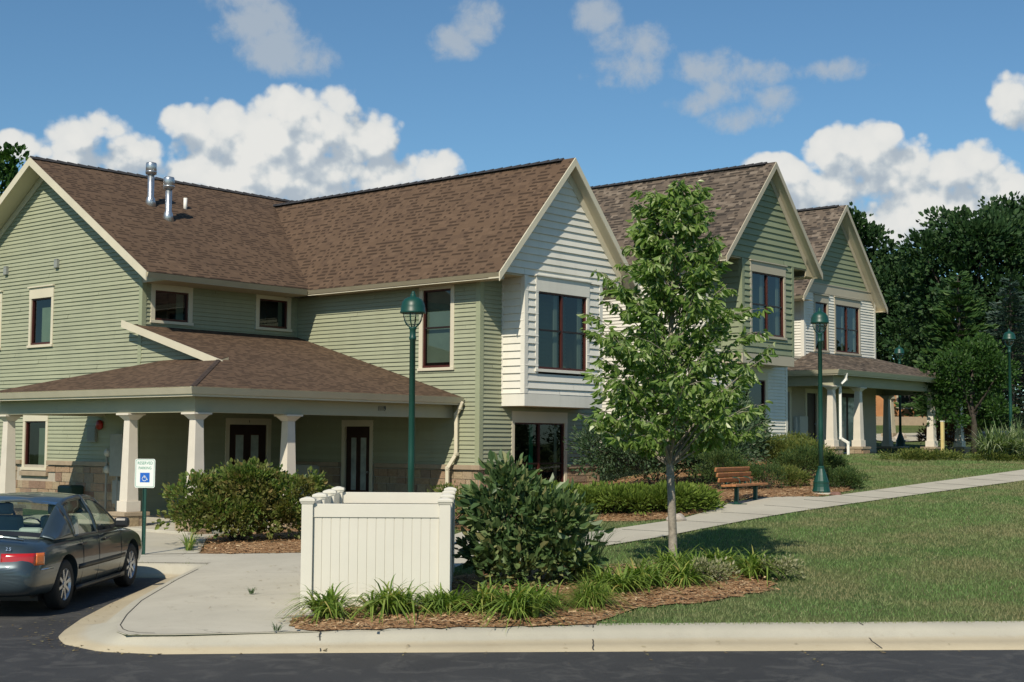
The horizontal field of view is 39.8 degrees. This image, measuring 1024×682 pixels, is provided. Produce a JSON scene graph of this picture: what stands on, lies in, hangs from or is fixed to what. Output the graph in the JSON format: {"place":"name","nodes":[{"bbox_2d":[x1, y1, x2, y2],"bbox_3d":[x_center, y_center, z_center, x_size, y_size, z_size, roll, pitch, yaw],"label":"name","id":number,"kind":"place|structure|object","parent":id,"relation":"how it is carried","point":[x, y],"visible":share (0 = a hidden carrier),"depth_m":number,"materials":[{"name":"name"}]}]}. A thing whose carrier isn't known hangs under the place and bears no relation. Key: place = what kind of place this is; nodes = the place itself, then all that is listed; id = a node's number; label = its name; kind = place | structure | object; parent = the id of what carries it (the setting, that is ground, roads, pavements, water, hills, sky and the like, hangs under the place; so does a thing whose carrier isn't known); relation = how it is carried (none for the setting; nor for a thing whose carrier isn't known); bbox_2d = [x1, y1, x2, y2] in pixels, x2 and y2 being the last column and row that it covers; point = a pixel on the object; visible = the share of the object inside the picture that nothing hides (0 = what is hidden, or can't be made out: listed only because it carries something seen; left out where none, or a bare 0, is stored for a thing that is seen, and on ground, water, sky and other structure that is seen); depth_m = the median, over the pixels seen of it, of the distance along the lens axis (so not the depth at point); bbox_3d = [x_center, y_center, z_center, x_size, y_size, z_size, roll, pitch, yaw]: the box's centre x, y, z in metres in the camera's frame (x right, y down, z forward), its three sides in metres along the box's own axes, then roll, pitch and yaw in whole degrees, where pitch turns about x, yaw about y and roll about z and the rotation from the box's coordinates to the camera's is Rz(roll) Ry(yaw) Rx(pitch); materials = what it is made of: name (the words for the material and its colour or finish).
{"place":"outdoors","nodes":[
{"label":"outdoors","id":0,"kind":"place"},
{"bbox_2d":[133,530,213,553],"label":"porch walk","id":1,"kind":"structure","parent":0,"point":[161,543],"depth_m":25.24,"materials":[{"name":"concrete"}]},
{"bbox_2d":[180,528,201,550],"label":"daylily clump","id":2,"kind":"object","parent":1,"relation":"on","point":[188,545],"visible":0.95,"depth_m":23.82,"materials":[{"name":"green plant"}]},
{"bbox_2d":[138,553,209,562],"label":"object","id":3,"kind":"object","parent":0,"point":[183,557],"depth_m":22.33,"materials":[{"name":"concrete"}]},
{"bbox_2d":[135,459,154,554],"bbox_3d":[-5.993,2.756,23.067,0.330,1.665,0.040,0,-4,1],"label":"parking sign","id":4,"kind":"object","parent":3,"relation":"on","point":[144,474],"visible":1,"depth_m":23.10,"materials":[{"name":"white metal"}]},
{"bbox_2d":[0,578,1023,681],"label":"road","id":5,"kind":"structure","parent":0,"point":[38,657],"depth_m":13.32,"materials":[{"name":"black asphalt"}]},
{"bbox_2d":[0,492,141,608],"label":"parked car","id":6,"kind":"object","parent":5,"relation":"on","point":[55,556],"visible":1,"depth_m":17.75,"materials":[{"name":"paint"}]},
{"bbox_2d":[0,565,990,672],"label":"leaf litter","id":7,"kind":"object","parent":5,"relation":"on","point":[882,651],"visible":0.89,"depth_m":14.52,"materials":[{"name":"brown plant"}]},
{"bbox_2d":[59,562,1023,653],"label":"kerb","id":8,"kind":"structure","parent":5,"relation":"on","point":[94,633],"depth_m":14.61,"materials":[{"name":"concrete"}]},
{"bbox_2d":[0,0,1023,402],"label":"sky","id":9,"kind":"structure","parent":0,"point":[896,110],"materials":[{"name":"blue"}]},
{"bbox_2d":[23,415,1023,634],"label":"lawn","id":10,"kind":"structure","parent":0,"point":[907,429],"depth_m":20.86,"materials":[{"name":"plant"}]},
{"bbox_2d":[0,142,28,195],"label":"broadleaf tree","id":11,"kind":"object","parent":10,"relation":"on","point":[9,172],"visible":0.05,"depth_m":58.57,"materials":[{"name":"green plant"}]},
{"bbox_2d":[117,531,479,633],"bbox_3d":[-2.920,3.182,20.003,5.805,0.303,11.791,1,-4,-2],"label":"concrete pad","id":12,"kind":"object","parent":10,"relation":"on","point":[226,582],"visible":0.42,"depth_m":16.92,"materials":[{"name":"beige concrete"}]},
{"bbox_2d":[120,569,196,632],"bbox_3d":[-4.284,3.112,17.343,0.448,0.046,6.569,1,-4,-9],"label":"pad joint","id":13,"kind":"object","parent":12,"relation":"on","point":[143,599],"visible":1,"depth_m":16.23,"materials":[{"name":"grey concrete"}]},
{"bbox_2d":[272,622,283,630],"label":"weed","id":14,"kind":"object","parent":12,"relation":"on","point":[274,628],"visible":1,"depth_m":14.29,"materials":[{"name":"green plant"}]},
{"bbox_2d":[300,486,456,610],"bbox_3d":[-1.585,2.584,17.791,1.722,1.383,3.772,0,-4,-2],"label":"vinyl fence","id":15,"kind":"object","parent":12,"relation":"on","point":[360,541],"visible":0.88,"depth_m":15.99,"materials":[{"name":"white plastic"}]},
{"bbox_2d":[400,291,425,491],"bbox_3d":[-1.571,1.353,22.172,0.680,4.300,0.680,-3,-5,41],"label":"street lamp","id":16,"kind":"object","parent":12,"relation":"on","point":[412,304],"visible":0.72,"depth_m":22.16,"materials":[{"name":"green metal"}]},
{"bbox_2d":[0,156,641,534],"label":"town house","id":17,"kind":"structure","parent":10,"relation":"on","point":[170,325],"depth_m":34.52,"materials":[{"name":"green"}]},
{"bbox_2d":[0,291,9,349],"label":"window","id":18,"kind":"structure","parent":17,"relation":"in","point":[1,292],"depth_m":37.64,"materials":[{"name":"clear glass"}]},
{"bbox_2d":[20,415,70,470],"bbox_3d":[-11.911,2.621,36.538,1.220,1.410,0.965,-3,-5,41],"label":"window","id":19,"kind":"structure","parent":17,"relation":"in","point":[35,427],"depth_m":36.30,"materials":[{"name":"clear glass"}]},
{"bbox_2d":[26,284,75,347],"bbox_3d":[-11.810,-0.603,36.682,1.210,1.585,0.985,-3,-5,41],"label":"window","id":20,"kind":"structure","parent":17,"relation":"in","point":[40,329],"depth_m":36.44,"materials":[{"name":"clear glass"}]},
{"bbox_2d":[149,284,193,325],"bbox_3d":[-8.209,-0.868,34.126,0.135,0.940,1.240,-3,-5,41],"label":"window","id":21,"kind":"structure","parent":17,"relation":"in","point":[170,304],"depth_m":34.16,"materials":[{"name":"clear glass"}]},
{"bbox_2d":[225,418,271,503],"bbox_3d":[-6.677,3.110,35.677,0.121,2.320,1.440,-3,-5,41],"label":"door","id":22,"kind":"structure","parent":17,"relation":"in","point":[244,440],"depth_m":35.74,"materials":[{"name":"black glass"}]},
{"bbox_2d":[255,294,291,331],"bbox_3d":[-6.162,-0.709,36.488,0.135,0.900,1.200,-3,-5,41],"label":"window","id":23,"kind":"structure","parent":17,"relation":"in","point":[273,313],"depth_m":36.52,"materials":[{"name":"clear glass"}]},
{"bbox_2d":[341,420,373,491],"bbox_3d":[-3.836,3.117,35.308,1.140,2.290,0.121,-3,-5,41],"label":"door","id":24,"kind":"structure","parent":17,"relation":"in","point":[358,474],"depth_m":35.35,"materials":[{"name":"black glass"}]},
{"bbox_2d":[417,284,465,370],"bbox_3d":[-1.513,-0.288,34.079,1.200,2.040,0.965,-3,-5,41],"label":"window","id":25,"kind":"structure","parent":17,"relation":"in","point":[436,327],"depth_m":33.81,"materials":[{"name":"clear glass"}]},
{"bbox_2d":[511,411,567,481],"bbox_3d":[0.656,2.852,34.283,0.135,2.270,2.140,-3,-5,41],"label":"window","id":26,"kind":"structure","parent":17,"relation":"in","point":[539,435],"depth_m":34.44,"materials":[{"name":"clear glass"}]},
{"bbox_2d":[197,507,461,553],"bbox_3d":[-3.415,3.599,27.939,4.372,0.454,10.011,0,-4,11],"label":"mulch bed","id":27,"kind":"object","parent":10,"relation":"on","point":[283,543],"visible":0.2,"depth_m":24.37,"materials":[{"name":"brown wood"}]},
{"bbox_2d":[152,456,333,540],"bbox_3d":[-4.779,2.866,25.399,3.275,1.612,1.902,1,-4,-14],"label":"shrub","id":28,"kind":"object","parent":27,"relation":"on","point":[221,503],"visible":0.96,"depth_m":25.11,"materials":[{"name":"green plant"}]},
{"bbox_2d":[281,563,778,629],"bbox_3d":[0.145,3.019,17.131,4.417,0.252,7.315,-3,-5,41],"label":"mulch bed","id":29,"kind":"object","parent":10,"relation":"on","point":[694,593],"visible":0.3,"depth_m":15.80,"materials":[{"name":"brown wood"}]},
{"bbox_2d":[263,583,376,626],"bbox_3d":[-2.020,2.859,15.224,1.493,0.499,1.377,-3,-5,41],"label":"daylily clump","id":30,"kind":"object","parent":29,"relation":"on","point":[329,604],"visible":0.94,"depth_m":15.09,"materials":[{"name":"green plant"}]},
{"bbox_2d":[344,575,454,625],"bbox_3d":[-1.289,2.833,15.401,1.450,0.578,1.722,2,-4,-21],"label":"daylily clump","id":31,"kind":"object","parent":29,"relation":"on","point":[386,602],"visible":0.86,"depth_m":15.30,"materials":[{"name":"green plant"}]},
{"bbox_2d":[393,582,485,618],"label":"daylily clump","id":32,"kind":"object","parent":29,"relation":"on","point":[441,598],"visible":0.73,"depth_m":15.47,"materials":[{"name":"green plant"}]},
{"bbox_2d":[447,576,509,615],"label":"daylily clump","id":33,"kind":"object","parent":29,"relation":"on","point":[480,591],"visible":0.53,"depth_m":15.52,"materials":[{"name":"green plant"}]},
{"bbox_2d":[461,578,586,632],"bbox_3d":[0.062,2.830,15.314,1.423,0.560,1.411,2,-4,-19],"label":"daylily clump","id":34,"kind":"object","parent":29,"relation":"on","point":[520,602],"visible":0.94,"depth_m":15.16,"materials":[{"name":"green plant"}]},
{"bbox_2d":[452,449,614,586],"bbox_3d":[0.316,2.266,18.000,2.047,1.806,1.556,2,-4,-25],"label":"shrub","id":35,"kind":"object","parent":29,"relation":"on","point":[527,538],"visible":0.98,"depth_m":17.74,"materials":[{"name":"green plant"}]},
{"bbox_2d":[509,577,585,615],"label":"daylily clump","id":36,"kind":"object","parent":29,"relation":"on","point":[556,598],"visible":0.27,"depth_m":15.80,"materials":[{"name":"green plant"}]},
{"bbox_2d":[544,549,619,582],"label":"daylily clump","id":37,"kind":"object","parent":29,"relation":"on","point":[584,571],"visible":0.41,"depth_m":18.18,"materials":[{"name":"green plant"}]},
{"bbox_2d":[552,576,641,613],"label":"daylily clump","id":38,"kind":"object","parent":29,"relation":"on","point":[588,594],"visible":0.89,"depth_m":15.96,"materials":[{"name":"green plant"}]},
{"bbox_2d":[570,506,630,564],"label":"ornamental grass","id":39,"kind":"object","parent":29,"relation":"on","point":[594,547],"depth_m":18.86,"materials":[{"name":"green plant"}]},
{"bbox_2d":[565,560,660,597],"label":"daylily clump","id":40,"kind":"object","parent":29,"relation":"on","point":[620,580],"visible":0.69,"depth_m":17.03,"materials":[{"name":"green plant"}]},
{"bbox_2d":[600,553,694,594],"bbox_3d":[1.655,2.930,17.633,1.526,0.597,1.644,-1,-4,18],"label":"daylily clump","id":41,"kind":"object","parent":29,"relation":"on","point":[649,573],"visible":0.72,"depth_m":17.48,"materials":[{"name":"green plant"}]},
{"bbox_2d":[639,543,706,576],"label":"daylily clump","id":42,"kind":"object","parent":29,"relation":"on","point":[669,557],"visible":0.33,"depth_m":18.75,"materials":[{"name":"green plant"}]},
{"bbox_2d":[573,178,777,555],"bbox_3d":[2.237,0.522,19.277,2.952,5.459,2.828,-3,-5,41],"label":"young tree","id":43,"kind":"object","parent":29,"relation":"on","point":[681,223],"visible":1,"depth_m":19.06,"materials":[{"name":"green plant"}]},
{"bbox_2d":[653,555,724,589],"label":"daylily clump","id":44,"kind":"object","parent":29,"relation":"on","point":[680,574],"visible":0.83,"depth_m":17.70,"materials":[{"name":"green plant"}]},
{"bbox_2d":[664,550,739,580],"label":"daylily clump","id":45,"kind":"object","parent":29,"relation":"on","point":[692,557],"visible":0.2,"depth_m":18.36,"materials":[{"name":"green plant"}]},
{"bbox_2d":[687,555,740,584],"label":"variegated plant","id":46,"kind":"object","parent":29,"relation":"on","point":[702,562],"visible":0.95,"depth_m":17.91,"materials":[{"name":"green plant"}]},
{"bbox_2d":[697,546,744,572],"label":"daylily clump","id":47,"kind":"object","parent":29,"relation":"on","point":[709,555],"visible":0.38,"depth_m":19.19,"materials":[{"name":"green plant"}]},
{"bbox_2d":[720,544,806,586],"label":"daylily clump","id":48,"kind":"object","parent":29,"relation":"on","point":[750,566],"visible":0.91,"depth_m":18.44,"materials":[{"name":"green plant"}]},
{"bbox_2d":[306,162,822,466],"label":"town house","id":49,"kind":"structure","parent":10,"relation":"on","point":[767,251],"depth_m":42.01,"materials":[{"name":"green wood"}]},
{"bbox_2d":[730,371,767,444],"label":"window","id":50,"kind":"structure","parent":49,"relation":"in","point":[758,394],"depth_m":42.41,"materials":[{"name":"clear glass"}]},
{"bbox_2d":[455,461,853,530],"bbox_3d":[4.154,3.460,33.160,7.282,1.140,17.280,-3,-5,41],"label":"mulch bed","id":51,"kind":"object","parent":10,"relation":"on","point":[746,492],"visible":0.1,"depth_m":31.02,"materials":[{"name":"brown wood"}]},
{"bbox_2d":[427,480,499,524],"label":"shrub","id":52,"kind":"object","parent":51,"relation":"on","point":[435,489],"visible":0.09,"depth_m":26.69,"materials":[{"name":"green plant"}]},
{"bbox_2d":[493,480,611,507],"bbox_3d":[0.862,3.153,28.333,1.736,0.784,2.996,-3,-5,41],"label":"juniper","id":53,"kind":"object","parent":51,"relation":"on","point":[555,483],"visible":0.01,"depth_m":28.21,"materials":[{"name":"green plant"}]},
{"bbox_2d":[550,480,656,513],"bbox_3d":[1.741,3.096,27.924,1.927,0.758,2.965,-3,-5,41],"label":"juniper","id":54,"kind":"object","parent":51,"relation":"on","point":[587,492],"visible":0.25,"depth_m":27.48,"materials":[{"name":"green plant"}]},
{"bbox_2d":[579,480,706,514],"bbox_3d":[2.545,3.065,27.556,1.940,0.731,2.715,-11,-12,70],"label":"juniper","id":55,"kind":"object","parent":51,"relation":"on","point":[623,488],"visible":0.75,"depth_m":27.16,"materials":[{"name":"green plant"}]},
{"bbox_2d":[563,401,771,483],"bbox_3d":[3.746,2.462,33.498,5.184,2.141,2.672,2,-4,-16],"label":"shrub","id":56,"kind":"object","parent":51,"relation":"on","point":[609,458],"visible":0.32,"depth_m":33.15,"materials":[{"name":"green plant"}]},
{"bbox_2d":[633,479,726,512],"bbox_3d":[3.291,3.062,27.740,1.685,0.738,2.219,-3,-5,41],"label":"juniper","id":57,"kind":"object","parent":51,"relation":"on","point":[688,490],"visible":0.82,"depth_m":27.35,"materials":[{"name":"green plant"}]},
{"bbox_2d":[689,444,764,488],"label":"shrub","id":58,"kind":"object","parent":51,"relation":"on","point":[718,456],"visible":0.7,"depth_m":31.68,"materials":[{"name":"green plant"}]},
{"bbox_2d":[688,386,784,472],"bbox_3d":[5.465,2.308,37.011,3.049,2.479,3.658,-1,-4,18],"label":"shrub","id":59,"kind":"object","parent":51,"relation":"on","point":[742,402],"visible":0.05,"depth_m":36.67,"materials":[{"name":"green plant"}]},
{"bbox_2d":[714,466,767,504],"bbox_3d":[4.776,2.991,29.327,0.594,0.754,1.760,-2,-5,32],"label":"park bench","id":60,"kind":"object","parent":51,"relation":"on","point":[732,475],"visible":0.84,"depth_m":29.20,"materials":[{"name":"brown wood"}]},
{"bbox_2d":[752,459,788,488],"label":"shrub","id":61,"kind":"object","parent":51,"relation":"on","point":[776,468],"visible":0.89,"depth_m":31.86,"materials":[{"name":"green plant"}]},
{"bbox_2d":[747,433,836,465],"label":"shrub","id":62,"kind":"object","parent":51,"relation":"on","point":[779,445],"visible":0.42,"depth_m":37.48,"materials":[{"name":"green plant"}]},
{"bbox_2d":[772,463,812,486],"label":"shrub","id":63,"kind":"object","parent":51,"relation":"on","point":[802,476],"visible":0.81,"depth_m":32.54,"materials":[{"name":"green plant"}]},
{"bbox_2d":[763,430,825,463],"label":"shrub","id":64,"kind":"object","parent":51,"relation":"on","point":[798,436],"visible":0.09,"depth_m":39.15,"materials":[{"name":"green plant"}]},
{"bbox_2d":[771,443,855,475],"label":"shrub","id":65,"kind":"object","parent":51,"relation":"on","point":[805,458],"visible":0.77,"depth_m":34.80,"materials":[{"name":"green plant"}]},
{"bbox_2d":[810,307,830,493],"bbox_3d":[6.862,1.394,31.498,0.680,4.300,0.680,-3,-5,41],"label":"street lamp","id":66,"kind":"object","parent":51,"relation":"on","point":[820,481],"visible":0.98,"depth_m":31.44,"materials":[{"name":"green metal"}]},
{"bbox_2d":[811,465,873,487],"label":"shrub","id":67,"kind":"object","parent":51,"relation":"on","point":[847,477],"visible":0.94,"depth_m":32.50,"materials":[{"name":"green plant"}]},
{"bbox_2d":[666,513,686,521],"bbox_3d":[3.063,3.335,26.076,0.358,0.324,0.557,-3,-5,41],"label":"rock","id":68,"kind":"object","parent":10,"relation":"on","point":[680,517],"visible":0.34,"depth_m":25.89,"materials":[{"name":"beige stone"}]},
{"bbox_2d":[757,554,804,580],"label":"variegated plant","id":69,"kind":"object","parent":10,"relation":"on","point":[783,563],"visible":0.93,"depth_m":18.41,"materials":[{"name":"green plant"}]},
{"bbox_2d":[569,469,1023,544],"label":"footpath","id":70,"kind":"structure","parent":10,"relation":"on","point":[754,509],"depth_m":28.50,"materials":[{"name":"concrete"}]},
{"bbox_2d":[829,492,841,495],"bbox_3d":[7.082,3.381,31.052,0.323,0.153,0.309,1,-4,-8],"label":"rock","id":71,"kind":"object","parent":10,"relation":"on","point":[835,493],"visible":0.52,"depth_m":30.96,"materials":[{"name":"grey stone"}]},
{"bbox_2d":[787,205,970,454],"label":"town house","id":72,"kind":"structure","parent":10,"relation":"on","point":[845,295],"depth_m":51.16,"materials":[{"name":"wood"}]},
{"bbox_2d":[788,387,791,438],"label":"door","id":73,"kind":"structure","parent":72,"relation":"in","point":[789,388],"depth_m":48.53,"materials":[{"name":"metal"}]},
{"bbox_2d":[805,388,817,441],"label":"door","id":74,"kind":"structure","parent":72,"relation":"in","point":[811,395],"depth_m":49.79,"materials":[{"name":"glass"}]},
{"bbox_2d":[809,293,829,352],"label":"window","id":75,"kind":"structure","parent":72,"relation":"in","point":[820,300],"depth_m":50.60,"materials":[{"name":"clear glass"}]},
{"bbox_2d":[837,388,853,451],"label":"door","id":76,"kind":"structure","parent":72,"relation":"in","point":[847,399],"depth_m":51.73,"materials":[{"name":"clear glass"}]},
{"bbox_2d":[833,296,861,355],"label":"window","id":77,"kind":"structure","parent":72,"relation":"in","point":[847,320],"depth_m":51.98,"materials":[{"name":"clear glass"}]},
{"bbox_2d":[847,201,928,367],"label":"broadleaf tree","id":78,"kind":"object","parent":10,"relation":"on","point":[885,268],"visible":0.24,"depth_m":79.29,"materials":[{"name":"green plant"}]},
{"bbox_2d":[881,396,896,436],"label":"gate column","id":79,"kind":"structure","parent":10,"relation":"on","point":[893,428],"depth_m":63.63,"materials":[{"name":"stone"}]},
{"bbox_2d":[892,432,906,438],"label":"rock","id":80,"kind":"object","parent":10,"relation":"on","point":[904,436],"visible":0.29,"depth_m":62.25,"materials":[{"name":"grey stone"}]},
{"bbox_2d":[894,345,908,447],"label":"street lamp","id":81,"kind":"object","parent":10,"relation":"on","point":[900,440],"visible":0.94,"depth_m":57.41,"materials":[{"name":"green metal"}]},
{"bbox_2d":[876,306,951,416],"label":"broadleaf tree","id":82,"kind":"object","parent":10,"relation":"on","point":[881,337],"visible":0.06,"depth_m":77.57,"materials":[{"name":"green plant"}]},
{"bbox_2d":[876,252,959,363],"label":"broadleaf tree","id":83,"kind":"object","parent":10,"relation":"on","point":[897,317],"depth_m":82.64,"materials":[{"name":"green plant"}]},
{"bbox_2d":[940,421,944,450],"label":"marker post","id":84,"kind":"object","parent":10,"relation":"on","point":[942,428],"visible":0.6,"depth_m":50.38,"materials":[{"name":"yellow paint"}]},
{"bbox_2d":[876,395,1016,424],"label":"brick building","id":85,"kind":"structure","parent":10,"relation":"on","point":[912,420],"depth_m":75.87,"materials":[{"name":"brick"}]},
{"bbox_2d":[896,395,915,408],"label":"window","id":86,"kind":"structure","parent":85,"relation":"in","point":[908,399],"depth_m":75.93,"materials":[{"name":"black glass"}]},
{"bbox_2d":[873,447,1023,461],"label":"ground cover","id":87,"kind":"object","parent":10,"relation":"on","point":[914,454],"visible":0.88,"depth_m":43.66,"materials":[{"name":"green plant"}]},
{"bbox_2d":[917,417,985,449],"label":"shrub","id":88,"kind":"object","parent":10,"relation":"on","point":[967,431],"visible":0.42,"depth_m":55.48,"materials":[{"name":"green plant"}]},
{"bbox_2d":[880,202,1023,369],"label":"broadleaf tree","id":89,"kind":"object","parent":10,"relation":"on","point":[981,234],"visible":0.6,"depth_m":71.34,"materials":[{"name":"green plant"}]},
{"bbox_2d":[893,270,1020,427],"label":"pine tree","id":90,"kind":"object","parent":10,"relation":"on","point":[945,314],"visible":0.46,"depth_m":61.92,"materials":[{"name":"green plant"}]},
{"bbox_2d":[913,332,1022,453],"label":"round tree","id":91,"kind":"object","parent":10,"relation":"on","point":[988,369],"visible":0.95,"depth_m":52.10,"materials":[{"name":"green plant"}]},
{"bbox_2d":[933,191,1023,380],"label":"broadleaf tree","id":92,"kind":"object","parent":10,"relation":"on","point":[1011,205],"visible":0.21,"depth_m":71.73,"materials":[{"name":"green plant"}]},
{"bbox_2d":[945,277,1023,431],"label":"spruce tree","id":93,"kind":"object","parent":10,"relation":"on","point":[1017,315],"visible":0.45,"depth_m":63.97,"materials":[{"name":"green plant"}]},
{"bbox_2d":[952,418,1023,459],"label":"variegated grass","id":94,"kind":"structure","parent":10,"relation":"on","point":[996,442],"depth_m":43.97,"materials":[{"name":"green plant"}]},
{"bbox_2d":[1003,329,1015,434],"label":"street lamp","id":95,"kind":"object","parent":10,"relation":"on","point":[1009,335],"visible":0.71,"depth_m":45.71,"materials":[{"name":"green metal"}]},
{"bbox_2d":[1000,366,1023,415],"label":"broadleaf tree","id":96,"kind":"object","parent":10,"relation":"on","point":[1021,389],"visible":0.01,"depth_m":85.25,"materials":[{"name":"green plant"}]},
{"bbox_2d":[876,430,1023,441],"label":"path","id":97,"kind":"structure","parent":0,"point":[911,436],"depth_m":63.38,"materials":[{"name":"concrete"}]}
]}

